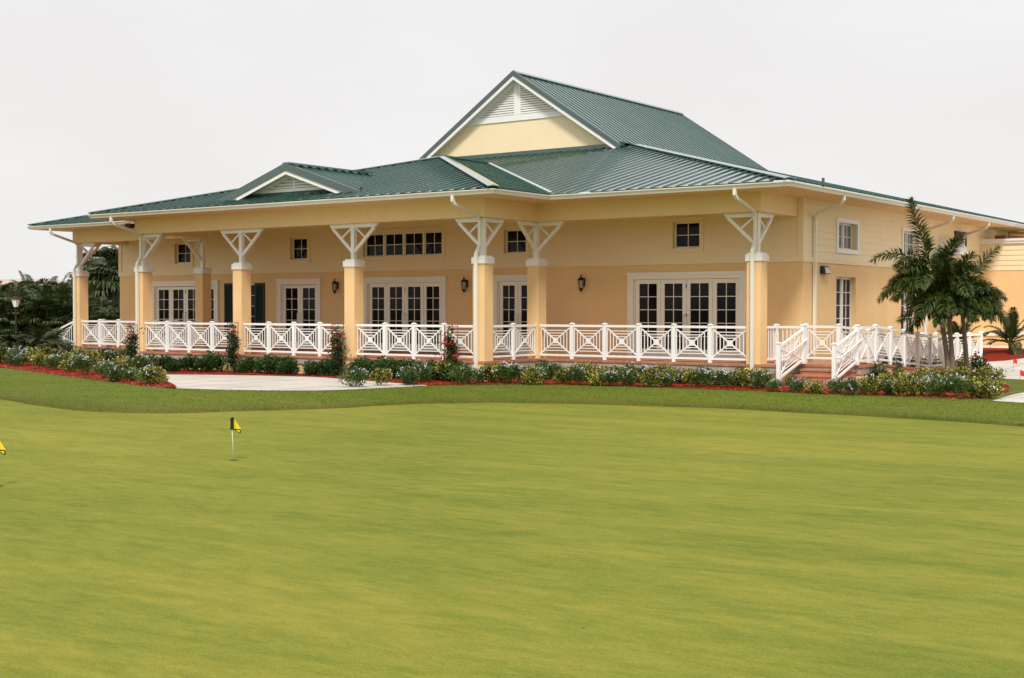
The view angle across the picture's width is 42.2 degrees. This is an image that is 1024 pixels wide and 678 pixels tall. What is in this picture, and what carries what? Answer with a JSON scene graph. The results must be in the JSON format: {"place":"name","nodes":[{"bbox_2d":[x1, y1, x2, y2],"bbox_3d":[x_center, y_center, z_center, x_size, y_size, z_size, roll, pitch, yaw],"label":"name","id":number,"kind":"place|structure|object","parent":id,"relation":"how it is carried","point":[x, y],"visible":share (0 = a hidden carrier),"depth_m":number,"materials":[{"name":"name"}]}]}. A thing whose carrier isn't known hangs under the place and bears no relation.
{"place":"outdoors","nodes":[
{"label":"outdoors","id":0,"kind":"place"},
{"bbox_2d":[5,350,426,390],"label":"path","id":1,"kind":"structure","parent":0,"point":[234,382],"depth_m":38.09,"materials":[{"name":"concrete"}]},
{"bbox_2d":[336,366,368,386],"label":"flowering shrub","id":2,"kind":"object","parent":1,"relation":"on","point":[359,376],"visible":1,"depth_m":36.31,"materials":[{"name":"green plant"}]},
{"bbox_2d":[368,366,392,385],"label":"variegated shrub","id":3,"kind":"object","parent":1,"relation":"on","point":[381,375],"visible":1,"depth_m":37.01,"materials":[{"name":"yellow plant"}]},
{"bbox_2d":[0,400,1023,677],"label":"putting green","id":4,"kind":"object","parent":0,"point":[498,540],"visible":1,"depth_m":13.83,"materials":[{"name":"green plant"}]},
{"bbox_2d":[0,368,1023,426],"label":"grass bank","id":5,"kind":"structure","parent":0,"point":[153,392],"depth_m":33.86,"materials":[{"name":"green plant"}]},
{"bbox_2d":[0,333,1023,402],"bbox_3d":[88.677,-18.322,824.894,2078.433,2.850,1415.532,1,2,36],"label":"ground","id":6,"kind":"structure","parent":0,"point":[1016,386],"depth_m":36.23,"materials":[{"name":"brown soil"}]},
{"bbox_2d":[0,281,45,339],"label":"clump palm","id":7,"kind":"object","parent":6,"relation":"on","point":[24,307],"visible":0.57,"depth_m":83.93,"materials":[{"name":"green plant"}]},
{"bbox_2d":[9,270,72,290],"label":"clump palm","id":8,"kind":"object","parent":6,"relation":"on","point":[33,284],"visible":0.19,"depth_m":97.57,"materials":[{"name":"green plant"}]},
{"bbox_2d":[8,283,95,339],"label":"clump palm","id":9,"kind":"object","parent":6,"relation":"on","point":[48,304],"visible":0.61,"depth_m":84.78,"materials":[{"name":"green plant"}]},
{"bbox_2d":[41,284,114,338],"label":"clump palm","id":10,"kind":"object","parent":6,"relation":"on","point":[96,314],"visible":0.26,"depth_m":87.27,"materials":[{"name":"green plant"}]},
{"bbox_2d":[0,358,172,387],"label":"mulch bed","id":11,"kind":"object","parent":6,"relation":"on","point":[34,368],"visible":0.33,"depth_m":44.45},
{"bbox_2d":[2,352,29,365],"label":"flowering shrub","id":12,"kind":"object","parent":11,"relation":"on","point":[17,360],"visible":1,"depth_m":49.27,"materials":[{"name":"green plant"}]},
{"bbox_2d":[0,334,34,349],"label":"palm","id":13,"kind":"object","parent":11,"relation":"on","point":[9,340],"visible":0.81,"depth_m":52.90,"materials":[{"name":"green plant"}]},
{"bbox_2d":[15,323,63,352],"bbox_3d":[-18.683,0.188,52.706,1.872,1.623,1.745,1,2,36],"label":"palm","id":14,"kind":"object","parent":11,"relation":"on","point":[38,336],"visible":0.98,"depth_m":52.47,"materials":[{"name":"green plant"}]},
{"bbox_2d":[41,326,68,349],"bbox_3d":[-19.109,0.169,55.354,1.752,1.541,1.786,0,1,17],"label":"palm","id":15,"kind":"object","parent":11,"relation":"on","point":[55,335],"visible":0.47,"depth_m":55.18,"materials":[{"name":"green plant"}]},
{"bbox_2d":[71,354,100,374],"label":"flowering shrub","id":16,"kind":"object","parent":11,"relation":"on","point":[85,364],"visible":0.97,"depth_m":42.88,"materials":[{"name":"green plant"}]},
{"bbox_2d":[91,359,114,377],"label":"flowering shrub","id":17,"kind":"object","parent":11,"relation":"on","point":[96,370],"visible":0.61,"depth_m":40.51,"materials":[{"name":"green plant"}]},
{"bbox_2d":[102,363,124,381],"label":"flowering shrub","id":18,"kind":"object","parent":11,"relation":"on","point":[115,372],"visible":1,"depth_m":38.81,"materials":[{"name":"green plant"}]},
{"bbox_2d":[120,322,148,360],"bbox_3d":[-12.884,0.296,45.473,1.348,1.731,0.622,1,2,36],"label":"trellis vine","id":19,"kind":"object","parent":11,"relation":"on","point":[131,351],"visible":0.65,"depth_m":45.50,"materials":[{"name":"green plant"}]},
{"bbox_2d":[128,353,154,369],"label":"flowering shrub","id":20,"kind":"object","parent":11,"relation":"on","point":[138,360],"visible":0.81,"depth_m":43.15,"materials":[{"name":"green plant"}]},
{"bbox_2d":[141,363,169,383],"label":"variegated shrub","id":21,"kind":"object","parent":11,"relation":"on","point":[161,376],"visible":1,"depth_m":37.46,"materials":[{"name":"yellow plant"}]},
{"bbox_2d":[83,245,108,268],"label":"fan palm","id":22,"kind":"object","parent":6,"relation":"on","point":[94,256],"visible":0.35,"depth_m":110.81,"materials":[{"name":"green plant"}]},
{"bbox_2d":[83,255,119,316],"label":"fan palm","id":23,"kind":"object","parent":6,"relation":"on","point":[104,278],"visible":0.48,"depth_m":96.59,"materials":[{"name":"green plant"}]},
{"bbox_2d":[89,295,119,336],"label":"clump palm","id":24,"kind":"object","parent":6,"relation":"on","point":[103,302],"visible":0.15,"depth_m":91.25,"materials":[{"name":"green plant"}]},
{"bbox_2d":[98,245,117,263],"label":"fan palm","id":25,"kind":"object","parent":6,"relation":"on","point":[109,253],"visible":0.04,"depth_m":102.82,"materials":[{"name":"green plant"}]},
{"bbox_2d":[158,369,783,391],"bbox_3d":[-3.362,1.186,41.661,24.964,0.001,7.320,1,1,24],"label":"mulch bed","id":26,"kind":"object","parent":6,"relation":"on","point":[551,381],"visible":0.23,"depth_m":38.46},
{"bbox_2d":[176,353,199,370],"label":"hedge shrub","id":27,"kind":"object","parent":26,"relation":"on","point":[188,361],"visible":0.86,"depth_m":45.14,"materials":[{"name":"green plant"}]},
{"bbox_2d":[193,355,215,371],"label":"hedge shrub","id":28,"kind":"object","parent":26,"relation":"on","point":[203,364],"visible":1,"depth_m":44.70,"materials":[{"name":"green plant"}]},
{"bbox_2d":[201,349,225,371],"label":"hedge shrub","id":29,"kind":"object","parent":26,"relation":"on","point":[218,361],"visible":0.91,"depth_m":45.10,"materials":[{"name":"green plant"}]},
{"bbox_2d":[214,321,246,372],"bbox_3d":[-9.280,0.276,44.382,1.508,1.801,0.576,1,2,36],"label":"trellis vine","id":30,"kind":"object","parent":26,"relation":"on","point":[232,356],"visible":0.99,"depth_m":44.37,"materials":[{"name":"green plant"}]},
{"bbox_2d":[234,357,257,372],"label":"hedge shrub","id":31,"kind":"object","parent":26,"relation":"on","point":[246,365],"visible":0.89,"depth_m":44.23,"materials":[{"name":"green plant"}]},
{"bbox_2d":[259,353,284,373],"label":"hedge shrub","id":32,"kind":"object","parent":26,"relation":"on","point":[272,362],"visible":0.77,"depth_m":43.34,"materials":[{"name":"green plant"}]},
{"bbox_2d":[274,355,300,374],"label":"hedge shrub","id":33,"kind":"object","parent":26,"relation":"on","point":[289,365],"visible":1,"depth_m":42.94,"materials":[{"name":"green plant"}]},
{"bbox_2d":[313,358,333,375],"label":"hedge shrub","id":34,"kind":"object","parent":26,"relation":"on","point":[322,367],"visible":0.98,"depth_m":42.26,"materials":[{"name":"green plant"}]},
{"bbox_2d":[326,323,357,375],"bbox_3d":[-5.367,0.377,42.189,1.355,1.742,0.677,0,1,19],"label":"trellis vine","id":35,"kind":"object","parent":26,"relation":"on","point":[337,343],"visible":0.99,"depth_m":42.12,"materials":[{"name":"green plant"}]},
{"bbox_2d":[357,357,380,375],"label":"hedge shrub","id":36,"kind":"object","parent":26,"relation":"on","point":[367,365],"visible":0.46,"depth_m":40.92,"materials":[{"name":"green plant"}]},
{"bbox_2d":[372,355,402,377],"bbox_3d":[-3.772,0.851,40.600,1.103,0.770,0.892,-1,1,-23],"label":"hedge shrub","id":37,"kind":"object","parent":26,"relation":"on","point":[388,362],"visible":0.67,"depth_m":40.42,"materials":[{"name":"green plant"}]},
{"bbox_2d":[390,358,416,378],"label":"hedge shrub","id":38,"kind":"object","parent":26,"relation":"on","point":[403,363],"visible":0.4,"depth_m":40.17,"materials":[{"name":"green plant"}]},
{"bbox_2d":[396,366,418,384],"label":"flowering shrub","id":39,"kind":"object","parent":26,"relation":"on","point":[407,376],"visible":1,"depth_m":37.20,"materials":[{"name":"green plant"}]},
{"bbox_2d":[411,359,433,381],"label":"flowering shrub","id":40,"kind":"object","parent":26,"relation":"on","point":[424,372],"visible":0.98,"depth_m":38.54,"materials":[{"name":"green plant"}]},
{"bbox_2d":[428,325,460,380],"bbox_3d":[-1.940,0.428,39.641,0.673,1.738,1.250,-1,2,-35],"label":"trellis vine","id":41,"kind":"object","parent":26,"relation":"on","point":[451,350],"visible":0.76,"depth_m":39.45,"materials":[{"name":"green plant"}]},
{"bbox_2d":[438,361,470,381],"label":"hedge shrub","id":42,"kind":"object","parent":26,"relation":"on","point":[444,375],"visible":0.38,"depth_m":39.01,"materials":[{"name":"green plant"}]},
{"bbox_2d":[447,362,478,384],"bbox_3d":[-1.355,0.977,37.633,0.861,0.654,0.959,0,1,15],"label":"flowering shrub","id":43,"kind":"object","parent":26,"relation":"on","point":[462,371],"visible":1,"depth_m":37.59,"materials":[{"name":"green plant"}]},
{"bbox_2d":[0,360,1011,399],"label":"mulch","id":44,"kind":"object","parent":26,"relation":"on","point":[1007,387],"visible":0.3,"depth_m":37.40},
{"bbox_2d":[552,366,573,383],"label":"variegated shrub","id":45,"kind":"object","parent":26,"relation":"on","point":[562,376],"visible":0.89,"depth_m":37.76,"materials":[{"name":"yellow plant"}]},
{"bbox_2d":[567,364,588,384],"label":"flowering shrub","id":46,"kind":"object","parent":26,"relation":"on","point":[577,374],"visible":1,"depth_m":37.21,"materials":[{"name":"green plant"}]},
{"bbox_2d":[616,367,638,385],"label":"flowering shrub","id":47,"kind":"object","parent":26,"relation":"on","point":[625,375],"visible":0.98,"depth_m":36.83,"materials":[{"name":"green plant"}]},
{"bbox_2d":[636,366,666,386],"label":"variegated shrub","id":48,"kind":"object","parent":26,"relation":"on","point":[651,377],"visible":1,"depth_m":36.25,"materials":[{"name":"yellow plant"}]},
{"bbox_2d":[680,369,702,386],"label":"variegated shrub","id":49,"kind":"object","parent":26,"relation":"on","point":[689,377],"visible":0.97,"depth_m":36.41,"materials":[{"name":"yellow plant"}]},
{"bbox_2d":[694,368,720,386],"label":"flowering shrub","id":50,"kind":"object","parent":26,"relation":"on","point":[709,376],"visible":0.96,"depth_m":36.24,"materials":[{"name":"green plant"}]},
{"bbox_2d":[715,369,739,387],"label":"flowering shrub","id":51,"kind":"object","parent":26,"relation":"on","point":[726,378],"visible":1,"depth_m":35.91,"materials":[{"name":"green plant"}]},
{"bbox_2d":[731,367,756,387],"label":"variegated shrub","id":52,"kind":"object","parent":26,"relation":"on","point":[745,380],"visible":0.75,"depth_m":35.99,"materials":[{"name":"yellow plant"}]},
{"bbox_2d":[749,369,776,388],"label":"flowering shrub","id":53,"kind":"object","parent":26,"relation":"on","point":[762,378],"visible":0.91,"depth_m":35.41,"materials":[{"name":"green plant"}]},
{"bbox_2d":[27,70,1023,387],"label":"clubhouse","id":54,"kind":"structure","parent":6,"relation":"on","point":[681,218],"depth_m":44.10,"materials":[{"name":"paint"}]},
{"bbox_2d":[88,319,123,342],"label":"porch railing","id":55,"kind":"object","parent":54,"relation":"on","point":[104,323],"visible":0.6,"depth_m":56.24,"materials":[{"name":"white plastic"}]},
{"bbox_2d":[81,319,192,346],"bbox_3d":[-14.906,-0.221,52.858,7.092,1.120,0.128,1,2,36],"label":"porch railing","id":56,"kind":"object","parent":54,"relation":"on","point":[99,333],"visible":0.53,"depth_m":53.74,"materials":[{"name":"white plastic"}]},
{"bbox_2d":[153,320,197,347],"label":"porch railing","id":57,"kind":"object","parent":54,"relation":"on","point":[173,344],"visible":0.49,"depth_m":49.67,"materials":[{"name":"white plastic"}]},
{"bbox_2d":[172,240,193,266],"bbox_3d":[-13.524,-3.536,54.775,1.250,1.100,0.190,1,2,36],"label":"window","id":58,"kind":"structure","parent":54,"relation":"in","point":[185,256],"depth_m":54.92,"materials":[{"name":"paint"}]},
{"bbox_2d":[152,280,218,346],"bbox_3d":[-13.494,-1.050,54.762,4.170,2.690,0.190,1,2,36],"label":"french door","id":59,"kind":"structure","parent":54,"relation":"in","point":[169,303],"depth_m":55.04,"materials":[{"name":"paint"}]},
{"bbox_2d":[145,321,232,352],"bbox_3d":[-11.392,-0.083,46.887,4.731,1.120,0.128,1,2,36],"label":"porch railing","id":60,"kind":"object","parent":54,"relation":"on","point":[189,345],"visible":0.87,"depth_m":46.87,"materials":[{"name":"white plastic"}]},
{"bbox_2d":[244,321,344,355],"bbox_3d":[-7.201,-0.013,43.877,4.731,1.120,0.128,1,2,36],"label":"porch railing","id":61,"kind":"object","parent":54,"relation":"on","point":[320,328],"visible":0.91,"depth_m":43.91,"materials":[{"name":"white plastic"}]},
{"bbox_2d":[276,278,320,348],"bbox_3d":[-8.159,-0.962,50.929,2.350,2.690,0.190,1,2,36],"label":"french door","id":62,"kind":"structure","parent":54,"relation":"in","point":[301,304],"depth_m":50.96,"materials":[{"name":"paint"}]},
{"bbox_2d":[287,234,310,262],"bbox_3d":[-8.119,-3.461,50.893,1.180,1.110,0.190,1,2,36],"label":"window","id":63,"kind":"structure","parent":54,"relation":"in","point":[301,242],"depth_m":50.95,"materials":[{"name":"paint"}]},
{"bbox_2d":[360,227,444,260],"bbox_3d":[-3.929,-3.417,47.882,3.980,1.120,0.190,1,2,36],"label":"window","id":64,"kind":"structure","parent":54,"relation":"in","point":[427,242],"depth_m":47.88,"materials":[{"name":"glass"}]},
{"bbox_2d":[363,276,446,351],"bbox_3d":[-3.887,-0.891,47.861,3.950,2.690,0.190,1,2,36],"label":"french door","id":65,"kind":"structure","parent":54,"relation":"in","point":[403,301],"depth_m":47.86,"materials":[{"name":"paint"}]},
{"bbox_2d":[356,322,472,359],"bbox_3d":[-3.011,0.056,40.866,4.731,1.120,0.128,1,2,36],"label":"porch railing","id":66,"kind":"object","parent":54,"relation":"on","point":[414,328],"visible":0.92,"depth_m":40.92,"materials":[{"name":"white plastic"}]},
{"bbox_2d":[493,275,526,353],"bbox_3d":[0.173,-0.823,44.944,2.050,2.690,0.190,1,2,36],"label":"french door","id":67,"kind":"structure","parent":54,"relation":"in","point":[509,298],"depth_m":45.20,"materials":[{"name":"paint"}]},
{"bbox_2d":[493,323,535,359],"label":"porch railing","id":68,"kind":"object","parent":54,"relation":"on","point":[512,352],"visible":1,"depth_m":40.48,"materials":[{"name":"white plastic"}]},
{"bbox_2d":[500,225,529,257],"bbox_3d":[0.144,-3.309,44.957,1.190,1.080,0.190,1,2,36],"label":"window","id":69,"kind":"structure","parent":54,"relation":"in","point":[517,245],"depth_m":45.05,"materials":[{"name":"paint"}]},
{"bbox_2d":[540,323,745,362],"bbox_3d":[3.772,0.089,39.441,7.092,1.120,0.128,1,2,36],"label":"porch railing","id":70,"kind":"object","parent":54,"relation":"on","point":[639,329],"visible":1,"depth_m":39.34,"materials":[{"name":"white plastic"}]},
{"bbox_2d":[626,271,745,357],"bbox_3d":[5.387,-0.737,41.199,4.150,2.690,0.190,1,2,36],"label":"french door","id":71,"kind":"structure","parent":54,"relation":"in","point":[684,299],"depth_m":41.18,"materials":[{"name":"paint"}]},
{"bbox_2d":[669,216,703,252],"bbox_3d":[5.435,-3.226,41.156,1.200,1.090,0.190,1,2,36],"label":"window","id":72,"kind":"structure","parent":54,"relation":"in","point":[689,231],"depth_m":41.20,"materials":[{"name":"glass"}]},
{"bbox_2d":[767,324,778,362],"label":"porch railing","id":73,"kind":"object","parent":54,"relation":"on","point":[775,327],"visible":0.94,"depth_m":37.81,"materials":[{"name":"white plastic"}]},
{"bbox_2d":[776,324,807,386],"bbox_3d":[7.746,0.637,36.710,0.174,2.090,1.791,1,2,36],"label":"stair railing","id":74,"kind":"object","parent":54,"relation":"on","point":[779,346],"visible":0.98,"depth_m":36.63,"materials":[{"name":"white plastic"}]},
{"bbox_2d":[779,324,807,363],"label":"porch railing","id":75,"kind":"object","parent":54,"relation":"on","point":[790,327],"visible":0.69,"depth_m":37.59,"materials":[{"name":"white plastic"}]},
{"bbox_2d":[805,323,841,362],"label":"porch railing","id":76,"kind":"object","parent":54,"relation":"on","point":[838,333],"visible":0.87,"depth_m":38.52,"materials":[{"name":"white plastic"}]},
{"bbox_2d":[836,277,850,346],"bbox_3d":[10.354,-0.849,41.734,0.080,2.190,1.630,1,2,36],"label":"window","id":77,"kind":"structure","parent":54,"relation":"in","point":[843,284],"depth_m":41.96,"materials":[{"name":"white paint"}]},
{"bbox_2d":[831,324,861,387],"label":"stair railing","id":78,"kind":"object","parent":54,"relation":"on","point":[845,355],"visible":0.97,"depth_m":35.72,"materials":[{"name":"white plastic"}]},
{"bbox_2d":[836,217,859,254],"bbox_3d":[10.454,-3.219,41.681,0.240,1.090,1.840,1,2,36],"label":"window","id":79,"kind":"structure","parent":54,"relation":"in","point":[843,230],"depth_m":41.85,"materials":[{"name":"white paint"}]},
{"bbox_2d":[841,326,895,363],"bbox_3d":[10.790,0.276,40.173,0.128,1.408,4.415,1,2,36],"label":"porch railing","id":80,"kind":"object","parent":54,"relation":"on","point":[853,329],"visible":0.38,"depth_m":39.99,"materials":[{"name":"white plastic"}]},
{"bbox_2d":[860,324,878,363],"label":"porch railing","id":81,"kind":"object","parent":54,"relation":"on","point":[871,343],"visible":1,"depth_m":37.05,"materials":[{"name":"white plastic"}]},
{"bbox_2d":[878,326,932,369],"bbox_3d":[11.633,0.286,39.340,0.128,1.428,4.785,1,2,36],"label":"porch railing","id":82,"kind":"object","parent":54,"relation":"on","point":[903,346],"visible":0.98,"depth_m":39.27,"materials":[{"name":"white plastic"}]},
{"bbox_2d":[901,227,920,258],"bbox_3d":[13.859,-3.328,46.418,0.240,1.090,1.830,1,2,36],"label":"window","id":83,"kind":"structure","parent":54,"relation":"in","point":[906,242],"depth_m":46.45,"materials":[{"name":"white paint"}]},
{"bbox_2d":[895,332,937,366],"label":"porch railing","id":84,"kind":"object","parent":54,"relation":"on","point":[923,338],"visible":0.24,"depth_m":44.05,"materials":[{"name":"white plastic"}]},
{"bbox_2d":[932,332,982,367],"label":"porch railing","id":85,"kind":"object","parent":54,"relation":"on","point":[956,342],"visible":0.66,"depth_m":43.36,"materials":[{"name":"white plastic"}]},
{"bbox_2d":[520,366,546,383],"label":"variegated shrub","id":86,"kind":"object","parent":6,"relation":"on","point":[533,375],"visible":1,"depth_m":37.48,"materials":[{"name":"green plant"}]},
{"bbox_2d":[584,366,607,385],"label":"variegated shrub","id":87,"kind":"object","parent":6,"relation":"on","point":[595,378],"visible":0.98,"depth_m":37.03,"materials":[{"name":"green plant"}]},
{"bbox_2d":[601,370,622,385],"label":"flowering shrub","id":88,"kind":"object","parent":6,"relation":"on","point":[613,377],"visible":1,"depth_m":36.70,"materials":[{"name":"green plant"}]},
{"bbox_2d":[842,376,870,394],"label":"flowering shrub","id":89,"kind":"object","parent":6,"relation":"on","point":[850,383],"visible":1,"depth_m":32.97,"materials":[{"name":"green plant"}]},
{"bbox_2d":[768,370,1010,397],"bbox_3d":[10.778,1.129,38.716,6.503,0.239,13.718,0,1,11],"label":"mulch bed","id":90,"kind":"object","parent":6,"relation":"on","point":[842,392],"visible":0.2,"depth_m":33.59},
{"bbox_2d":[784,375,809,391],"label":"flowering shrub","id":91,"kind":"object","parent":90,"relation":"on","point":[795,384],"visible":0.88,"depth_m":34.13,"materials":[{"name":"green plant"}]},
{"bbox_2d":[803,378,824,393],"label":"variegated shrub","id":92,"kind":"object","parent":90,"relation":"on","point":[815,388],"visible":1,"depth_m":33.44,"materials":[{"name":"yellow plant"}]},
{"bbox_2d":[825,376,849,393],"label":"flowering shrub","id":93,"kind":"object","parent":90,"relation":"on","point":[836,383],"visible":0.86,"depth_m":33.59,"materials":[{"name":"green plant"}]},
{"bbox_2d":[858,374,883,393],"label":"variegated shrub","id":94,"kind":"object","parent":90,"relation":"on","point":[874,383],"visible":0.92,"depth_m":33.08,"materials":[{"name":"green plant"}]},
{"bbox_2d":[865,358,888,379],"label":"green shrub","id":95,"kind":"object","parent":90,"relation":"on","point":[876,372],"visible":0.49,"depth_m":37.03,"materials":[{"name":"green plant"}]},
{"bbox_2d":[890,372,919,395],"bbox_3d":[9.688,1.103,32.700,0.767,0.631,0.912,0,1,-8],"label":"variegated shrub","id":96,"kind":"object","parent":90,"relation":"on","point":[904,386],"visible":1,"depth_m":32.57,"materials":[{"name":"green plant"}]},
{"bbox_2d":[867,196,1010,378],"bbox_3d":[12.936,-1.490,39.741,3.764,5.532,3.644,1,2,36],"label":"palm tree","id":97,"kind":"object","parent":90,"relation":"on","point":[945,287],"visible":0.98,"depth_m":39.13,"materials":[{"name":"green plant"}]},
{"bbox_2d":[925,375,952,395],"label":"flowering shrub","id":98,"kind":"object","parent":90,"relation":"on","point":[936,388],"visible":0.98,"depth_m":32.40,"materials":[{"name":"green plant"}]},
{"bbox_2d":[941,373,972,396],"bbox_3d":[10.820,1.116,32.158,0.865,0.629,0.761,0,1,-13],"label":"flowering shrub","id":99,"kind":"object","parent":90,"relation":"on","point":[956,384],"visible":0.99,"depth_m":32.04,"materials":[{"name":"green plant"}]},
{"bbox_2d":[965,362,991,381],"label":"variegated shrub","id":100,"kind":"object","parent":90,"relation":"on","point":[982,373],"visible":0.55,"depth_m":36.66,"materials":[{"name":"green plant"}]},
{"bbox_2d":[969,351,991,373],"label":"green shrub","id":101,"kind":"object","parent":90,"relation":"on","point":[975,360],"visible":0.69,"depth_m":41.09,"materials":[{"name":"green plant"}]},
{"bbox_2d":[938,345,1023,378],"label":"paved court","id":102,"kind":"object","parent":6,"relation":"on","point":[1007,366],"visible":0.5,"depth_m":43.84,"materials":[{"name":"concrete"}]},
{"bbox_2d":[938,348,1023,360],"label":"mulch bed","id":103,"kind":"object","parent":102,"relation":"on","point":[998,354],"visible":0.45,"depth_m":48.05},
{"bbox_2d":[937,320,986,354],"bbox_3d":[16.255,-0.088,48.536,2.166,1.500,2.273,1,2,36],"label":"palm","id":104,"kind":"object","parent":103,"relation":"on","point":[956,327],"visible":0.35,"depth_m":48.15,"materials":[{"name":"plant"}]},
{"bbox_2d":[974,307,1023,354],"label":"palm","id":105,"kind":"object","parent":103,"relation":"on","point":[1011,332],"visible":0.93,"depth_m":48.62,"materials":[{"name":"green plant"}]},
{"bbox_2d":[973,380,1003,398],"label":"variegated shrub","id":106,"kind":"object","parent":6,"relation":"on","point":[987,388],"visible":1,"depth_m":31.56,"materials":[{"name":"green plant"}]},
{"bbox_2d":[0,0,1023,283],"label":"sky","id":107,"kind":"structure","parent":0,"point":[105,104],"materials":[{"name":"white"}]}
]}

